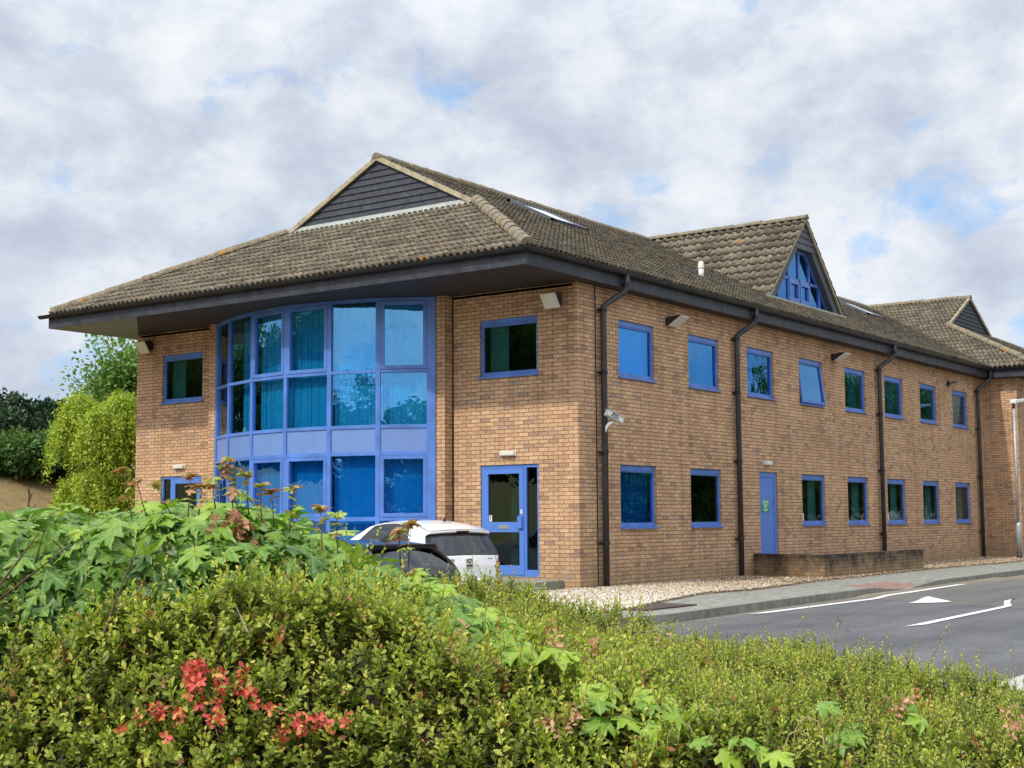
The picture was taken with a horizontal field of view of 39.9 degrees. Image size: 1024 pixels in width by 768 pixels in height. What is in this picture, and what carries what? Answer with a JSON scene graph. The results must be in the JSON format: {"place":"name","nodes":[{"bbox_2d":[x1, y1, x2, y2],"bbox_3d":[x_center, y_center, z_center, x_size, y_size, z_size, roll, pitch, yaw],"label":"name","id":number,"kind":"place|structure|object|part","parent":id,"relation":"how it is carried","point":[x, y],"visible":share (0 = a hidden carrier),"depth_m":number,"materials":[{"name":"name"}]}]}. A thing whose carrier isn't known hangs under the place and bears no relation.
{"place":"outdoors","nodes":[
{"label":"outdoors","id":0,"kind":"place"},
{"bbox_2d":[0,471,94,519],"bbox_3d":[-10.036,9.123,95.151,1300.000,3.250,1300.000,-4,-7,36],"label":"ground","id":1,"kind":"structure","parent":0,"point":[14,494],"depth_m":39.34,"materials":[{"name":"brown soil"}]},
{"bbox_2d":[0,387,56,434],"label":"evergreen tree","id":2,"kind":"object","parent":1,"relation":"on","point":[14,413],"visible":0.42,"depth_m":46.50,"materials":[{"name":"green plant"}]},
{"bbox_2d":[27,487,35,515],"bbox_3d":[-7.738,2.689,22.544,0.227,2.070,0.176,-3,-6,29],"label":"bare sapling","id":3,"kind":"object","parent":1,"relation":"on","point":[29,497],"visible":0.25,"depth_m":22.62,"materials":[{"name":"brown plant"}]},
{"bbox_2d":[0,426,78,481],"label":"bramble bush","id":4,"kind":"object","parent":1,"relation":"on","point":[20,453],"visible":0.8,"depth_m":39.81,"materials":[{"name":"green plant"}]},
{"bbox_2d":[28,394,94,419],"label":"evergreen tree","id":5,"kind":"object","parent":1,"relation":"on","point":[47,405],"visible":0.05,"depth_m":49.52,"materials":[{"name":"green plant"}]},
{"bbox_2d":[28,420,120,481],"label":"bramble bush","id":6,"kind":"object","parent":1,"relation":"on","point":[57,472],"visible":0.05,"depth_m":41.20,"materials":[{"name":"green plant"}]},
{"bbox_2d":[38,387,136,517],"bbox_3d":[-10.216,2.543,36.074,3.341,4.835,3.436,-4,-7,36],"label":"weeping shrub","id":7,"kind":"object","parent":1,"relation":"on","point":[97,431],"visible":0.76,"depth_m":35.21,"materials":[{"name":"green plant"}]},
{"bbox_2d":[51,333,137,401],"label":"deciduous tree","id":8,"kind":"object","parent":1,"relation":"on","point":[118,375],"visible":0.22,"depth_m":44.92,"materials":[{"name":"green plant"}]},
{"bbox_2d":[0,536,371,767],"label":"barberry bush","id":9,"kind":"object","parent":1,"relation":"on","point":[196,694],"visible":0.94,"depth_m":4.49,"materials":[{"name":"green plant"}]},
{"bbox_2d":[0,457,420,685],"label":"maple shrub","id":10,"kind":"object","parent":9,"relation":"in","point":[45,558],"visible":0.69,"depth_m":4.96,"materials":[{"name":"green plant"}]},
{"bbox_2d":[38,152,1023,588],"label":"office building","id":11,"kind":"structure","parent":1,"relation":"on","point":[378,338],"depth_m":29.46,"materials":[{"name":"brick"}]},
{"bbox_2d":[135,340,152,353],"bbox_3d":[-8.521,-0.856,32.808,0.340,0.294,0.363,-4,-7,36],"label":"floodlight","id":12,"kind":"object","parent":11,"relation":"attached to","point":[143,347],"visible":1,"depth_m":32.71,"materials":[{"name":"beige plastic"}]},
{"bbox_2d":[173,464,185,468],"bbox_3d":[-7.563,1.878,32.033,0.370,0.100,0.089,-4,-7,36],"label":"bulkhead light","id":13,"kind":"object","parent":11,"relation":"attached to","point":[182,466],"visible":1,"depth_m":31.98,"materials":[{"name":"white plastic"}]},
{"bbox_2d":[160,352,202,404],"bbox_3d":[-7.517,-0.128,32.275,1.400,1.134,0.150,-4,-7,36],"label":"window","id":14,"kind":"structure","parent":11,"relation":"in","point":[183,373],"depth_m":32.33,"materials":[{"name":"glass"}]},
{"bbox_2d":[162,476,200,509],"bbox_3d":[-7.471,3.150,31.984,1.344,2.117,0.083,-4,-7,36],"label":"entrance door","id":15,"kind":"structure","parent":11,"relation":"in","point":[174,487],"depth_m":32.10,"materials":[{"name":"blue paint"}]},
{"bbox_2d":[499,450,515,455],"bbox_3d":[-0.089,1.311,26.665,0.370,0.100,0.089,-4,-7,36],"label":"bulkhead light","id":16,"kind":"object","parent":11,"relation":"attached to","point":[507,453],"visible":1,"depth_m":26.62,"materials":[{"name":"white plastic"}]},
{"bbox_2d":[477,315,537,378],"bbox_3d":[-0.058,-0.693,26.919,1.400,1.134,0.150,-4,-7,36],"label":"window","id":17,"kind":"structure","parent":11,"relation":"in","point":[509,345],"depth_m":26.96,"materials":[{"name":"glass"}]},
{"bbox_2d":[482,464,538,576],"bbox_3d":[-0.028,2.582,26.606,1.344,2.117,0.135,-4,-7,36],"label":"entrance door","id":18,"kind":"structure","parent":11,"relation":"in","point":[510,493],"depth_m":26.58,"materials":[{"name":"blue paint"}]},
{"bbox_2d":[540,292,561,308],"bbox_3d":[0.753,-1.549,26.146,0.340,0.294,0.363,-4,-7,36],"label":"floodlight","id":19,"kind":"object","parent":11,"relation":"attached to","point":[552,300],"visible":1,"depth_m":26.05,"materials":[{"name":"beige plastic"}]},
{"bbox_2d":[604,409,626,431],"bbox_3d":[1.871,0.692,26.263,0.509,0.434,0.237,4,-7,-36],"label":"security camera","id":20,"kind":"object","parent":11,"relation":"attached to","point":[614,416],"visible":1,"depth_m":26.16,"materials":[{"name":"white plastic"}]},
{"bbox_2d":[618,320,656,382],"bbox_3d":[2.426,-0.634,27.709,0.150,1.134,1.410,-4,-7,36],"label":"window","id":21,"kind":"structure","parent":11,"relation":"in","point":[635,340],"depth_m":27.78,"materials":[{"name":"blue glass"}]},
{"bbox_2d":[620,465,659,528],"bbox_3d":[2.445,2.198,27.436,0.150,1.224,1.410,-4,-7,36],"label":"window","id":22,"kind":"structure","parent":11,"relation":"in","point":[636,482],"depth_m":27.51,"materials":[{"name":"blue glass"}]},
{"bbox_2d":[666,315,688,326],"bbox_3d":[3.332,-1.272,28.625,0.421,0.205,0.340,-4,-7,36],"label":"floodlight","id":23,"kind":"object","parent":11,"relation":"attached to","point":[676,321],"visible":1,"depth_m":28.53,"materials":[{"name":"beige plastic"}]},
{"bbox_2d":[688,335,721,392],"bbox_3d":[4.049,-0.429,29.948,0.150,1.134,1.410,-4,-7,36],"label":"window","id":24,"kind":"structure","parent":11,"relation":"in","point":[702,352],"depth_m":30.03,"materials":[{"name":"blue glass"}]},
{"bbox_2d":[690,468,724,527],"bbox_3d":[4.068,2.403,29.675,0.150,1.224,1.410,-4,-7,36],"label":"window","id":25,"kind":"structure","parent":11,"relation":"in","point":[705,487],"depth_m":29.75,"materials":[{"name":"glass"}]},
{"bbox_2d":[747,347,776,400],"bbox_3d":[5.634,-0.229,32.133,0.150,1.134,1.410,-4,-7,36],"label":"window","id":26,"kind":"structure","parent":11,"relation":"in","point":[759,367],"depth_m":32.22,"materials":[{"name":"blue glass"}]},
{"bbox_2d":[763,461,772,465],"bbox_3d":[5.821,1.800,32.051,0.089,0.100,0.370,-4,-7,36],"label":"bulkhead light","id":27,"kind":"object","parent":11,"relation":"attached to","point":[768,463],"visible":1,"depth_m":31.96,"materials":[{"name":"white plastic"}]},
{"bbox_2d":[759,472,777,553],"bbox_3d":[5.782,3.068,32.056,0.075,2.117,0.904,-4,-7,36],"label":"fire exit door","id":28,"kind":"structure","parent":11,"relation":"in","point":[768,509],"depth_m":32.10,"materials":[{"name":"blue paint"}]},
{"bbox_2d":[799,358,825,407],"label":"window","id":29,"kind":"structure","parent":11,"relation":"in","point":[810,377],"depth_m":34.37,"materials":[{"name":"blue glass"}]},
{"bbox_2d":[802,474,828,525],"bbox_3d":[7.273,2.807,34.095,0.150,1.224,1.410,-4,-7,36],"label":"window","id":30,"kind":"structure","parent":11,"relation":"in","point":[812,485],"depth_m":34.20,"materials":[{"name":"glass"}]},
{"bbox_2d":[831,352,849,361],"bbox_3d":[8.220,-0.675,35.368,0.421,0.205,0.340,-4,-7,36],"label":"floodlight","id":31,"kind":"object","parent":11,"relation":"attached to","point":[840,357],"visible":1,"depth_m":35.27,"materials":[{"name":"beige plastic"}]},
{"bbox_2d":[844,367,867,413],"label":"window","id":32,"kind":"structure","parent":11,"relation":"in","point":[854,391],"depth_m":36.70,"materials":[{"name":"glass"}]},
{"bbox_2d":[847,477,870,524],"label":"window","id":33,"kind":"structure","parent":11,"relation":"in","point":[857,489],"depth_m":36.43,"materials":[{"name":"glass"}]},
{"bbox_2d":[884,376,904,419],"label":"window","id":34,"kind":"structure","parent":11,"relation":"in","point":[892,386],"depth_m":38.90,"materials":[{"name":"glass"}]},
{"bbox_2d":[887,479,908,523],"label":"window","id":35,"kind":"structure","parent":11,"relation":"in","point":[896,504],"depth_m":38.63,"materials":[{"name":"glass"}]},
{"bbox_2d":[919,383,938,424],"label":"window","id":36,"kind":"structure","parent":11,"relation":"in","point":[927,399],"depth_m":41.12,"materials":[{"name":"glass"}]},
{"bbox_2d":[923,481,941,523],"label":"window","id":37,"kind":"structure","parent":11,"relation":"in","point":[930,488],"depth_m":40.85,"materials":[{"name":"glass"}]},
{"bbox_2d":[952,390,969,428],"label":"window","id":38,"kind":"structure","parent":11,"relation":"in","point":[958,398],"depth_m":43.38,"materials":[{"name":"glass"}]},
{"bbox_2d":[955,482,972,522],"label":"window","id":39,"kind":"structure","parent":11,"relation":"in","point":[962,489],"depth_m":43.13,"materials":[{"name":"glass"}]},
{"bbox_2d":[500,578,563,602],"bbox_3d":[-0.310,3.767,25.789,2.600,0.365,1.400,-4,-7,36],"label":"concrete step","id":40,"kind":"object","parent":1,"relation":"on","point":[552,584],"visible":0.08,"depth_m":25.41,"materials":[{"name":"grey concrete"}]},
{"bbox_2d":[267,523,1023,767],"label":"barberry bush","id":41,"kind":"object","parent":1,"relation":"on","point":[413,691],"visible":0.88,"depth_m":4.34,"materials":[{"name":"green plant"}]},
{"bbox_2d":[292,539,572,730],"bbox_3d":[-0.335,1.046,5.418,1.283,0.909,1.294,-1,-6,5],"label":"maple shrub","id":42,"kind":"object","parent":41,"relation":"in","point":[470,612],"visible":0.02,"depth_m":5.39,"materials":[{"name":"green plant"}]},
{"bbox_2d":[493,616,579,697],"bbox_3d":[0.043,1.136,5.540,0.283,0.477,2.262,0,-6,-2],"label":"maple seedling","id":43,"kind":"object","parent":41,"relation":"in","point":[512,651],"visible":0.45,"depth_m":4.49,"materials":[{"name":"green plant"}]},
{"bbox_2d":[574,666,719,767],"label":"maple seedling","id":44,"kind":"object","parent":41,"relation":"in","point":[600,701],"visible":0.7,"depth_m":4.16,"materials":[{"name":"green plant"}]},
{"bbox_2d":[402,549,1023,737],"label":"clipped hedge","id":45,"kind":"object","parent":1,"relation":"on","point":[821,674],"visible":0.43,"depth_m":7.08,"materials":[{"name":"green plant"}]},
{"bbox_2d":[631,668,824,767],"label":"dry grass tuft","id":46,"kind":"object","parent":45,"relation":"on","point":[787,736],"visible":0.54,"depth_m":3.96,"materials":[{"name":"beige plant"}]},
{"bbox_2d":[535,556,1023,614],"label":"gravel","id":47,"kind":"structure","parent":1,"relation":"on","point":[654,592],"depth_m":25.64,"materials":[{"name":"beige gravel"}]},
{"bbox_2d":[754,549,923,582],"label":"brick wall","id":48,"kind":"structure","parent":47,"relation":"on","point":[816,566],"depth_m":30.82,"materials":[{"name":"brown brick"}]},
{"bbox_2d":[647,640,1023,767],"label":"barberry bush","id":49,"kind":"object","parent":1,"relation":"on","point":[763,717],"visible":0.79,"depth_m":4.26,"materials":[{"name":"green plant"}]},
{"bbox_2d":[689,734,797,767],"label":"maple seedling","id":50,"kind":"object","parent":49,"relation":"on","point":[725,757],"visible":1,"depth_m":3.88,"materials":[{"name":"green plant"}]},
{"bbox_2d":[811,701,929,764],"bbox_3d":[1.117,1.155,4.317,0.544,0.390,0.231,3,-7,-33],"label":"maple seedling","id":51,"kind":"object","parent":49,"relation":"on","point":[914,719],"visible":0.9,"depth_m":4.21,"materials":[{"name":"green plant"}]},
{"bbox_2d":[974,675,1023,697],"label":"channel kerb","id":52,"kind":"structure","parent":1,"relation":"on","point":[1019,679],"depth_m":11.76,"materials":[{"name":"concrete"}]},
{"bbox_2d":[0,0,1023,468],"label":"sky","id":53,"kind":"structure","parent":0,"point":[139,138],"materials":[{"name":"white"}]},
{"bbox_2d":[592,561,1023,617],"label":"pavement","id":54,"kind":"structure","parent":0,"point":[902,580],"depth_m":26.80,"materials":[{"name":"grey concrete"}]},
{"bbox_2d":[622,603,696,610],"bbox_3d":[1.956,3.239,20.540,0.850,0.020,1.500,-4,-7,36],"label":"access cover","id":55,"kind":"object","parent":54,"relation":"on","point":[657,606],"visible":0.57,"depth_m":20.40,"materials":[{"name":"metal"}]},
{"bbox_2d":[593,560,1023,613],"bbox_3d":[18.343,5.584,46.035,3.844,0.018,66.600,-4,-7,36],"label":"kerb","id":56,"kind":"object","parent":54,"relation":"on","point":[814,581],"visible":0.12,"depth_m":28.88,"materials":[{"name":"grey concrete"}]},
{"bbox_2d":[1010,399,1023,561],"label":"street lamp","id":57,"kind":"object","parent":56,"relation":"on","point":[1019,539],"visible":0.96,"depth_m":42.68,"materials":[{"name":"white metal"}]},
{"bbox_2d":[618,562,1023,747],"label":"road","id":58,"kind":"structure","parent":0,"point":[994,635],"depth_m":18.43,"materials":[{"name":"grey asphalt"}]},
{"bbox_2d":[343,536,460,582],"bbox_3d":[-2.805,3.134,22.209,1.780,1.488,4.453,5,-8,-44],"label":"parked car","id":59,"kind":"object","parent":58,"relation":"on","point":[421,555],"visible":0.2,"depth_m":21.00,"materials":[{"name":"black paint"}]},
{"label":"rear window","id":60,"kind":"part","parent":59,"relation":"part of","materials":[{"name":"black glass"}]},
{"bbox_2d":[350,509,501,595],"bbox_3d":[-1.935,3.032,24.917,1.827,1.680,3.768,5,-7,-42],"label":"parked car","id":61,"kind":"object","parent":58,"relation":"on","point":[458,543],"visible":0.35,"depth_m":23.78,"materials":[{"name":"white paint"}]},
{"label":"side window","id":62,"kind":"part","parent":61,"relation":"part of","materials":[{"name":"black glass"}]},
{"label":"rear window","id":63,"kind":"part","parent":61,"relation":"part of","materials":[{"name":"black glass"}]},
{"bbox_2d":[582,569,1023,627],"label":"kerb","id":64,"kind":"structure","parent":58,"relation":"on","point":[681,616],"depth_m":22.36,"materials":[{"name":"concrete"}]},
{"bbox_2d":[751,584,963,613],"bbox_3d":[6.442,3.714,24.677,0.275,0.030,10.199,-4,-7,35],"label":"edge line","id":65,"kind":"object","parent":58,"relation":"on","point":[882,596],"visible":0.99,"depth_m":23.78,"materials":[{"name":"paint"}]},
{"bbox_2d":[910,596,951,602],"bbox_3d":[7.089,3.602,23.556,0.602,0.030,1.567,-3,-6,28],"label":"ramp triangle","id":66,"kind":"object","parent":58,"relation":"on","point":[927,599],"visible":1,"depth_m":23.44,"materials":[{"name":"paint"}]},
{"bbox_2d":[908,598,1014,625],"bbox_3d":[6.915,3.345,20.881,0.303,0.030,6.770,-4,-6,31],"label":"line","id":67,"kind":"object","parent":58,"relation":"on","point":[1007,603],"visible":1,"depth_m":20.19,"materials":[{"name":"paint"}]}
]}

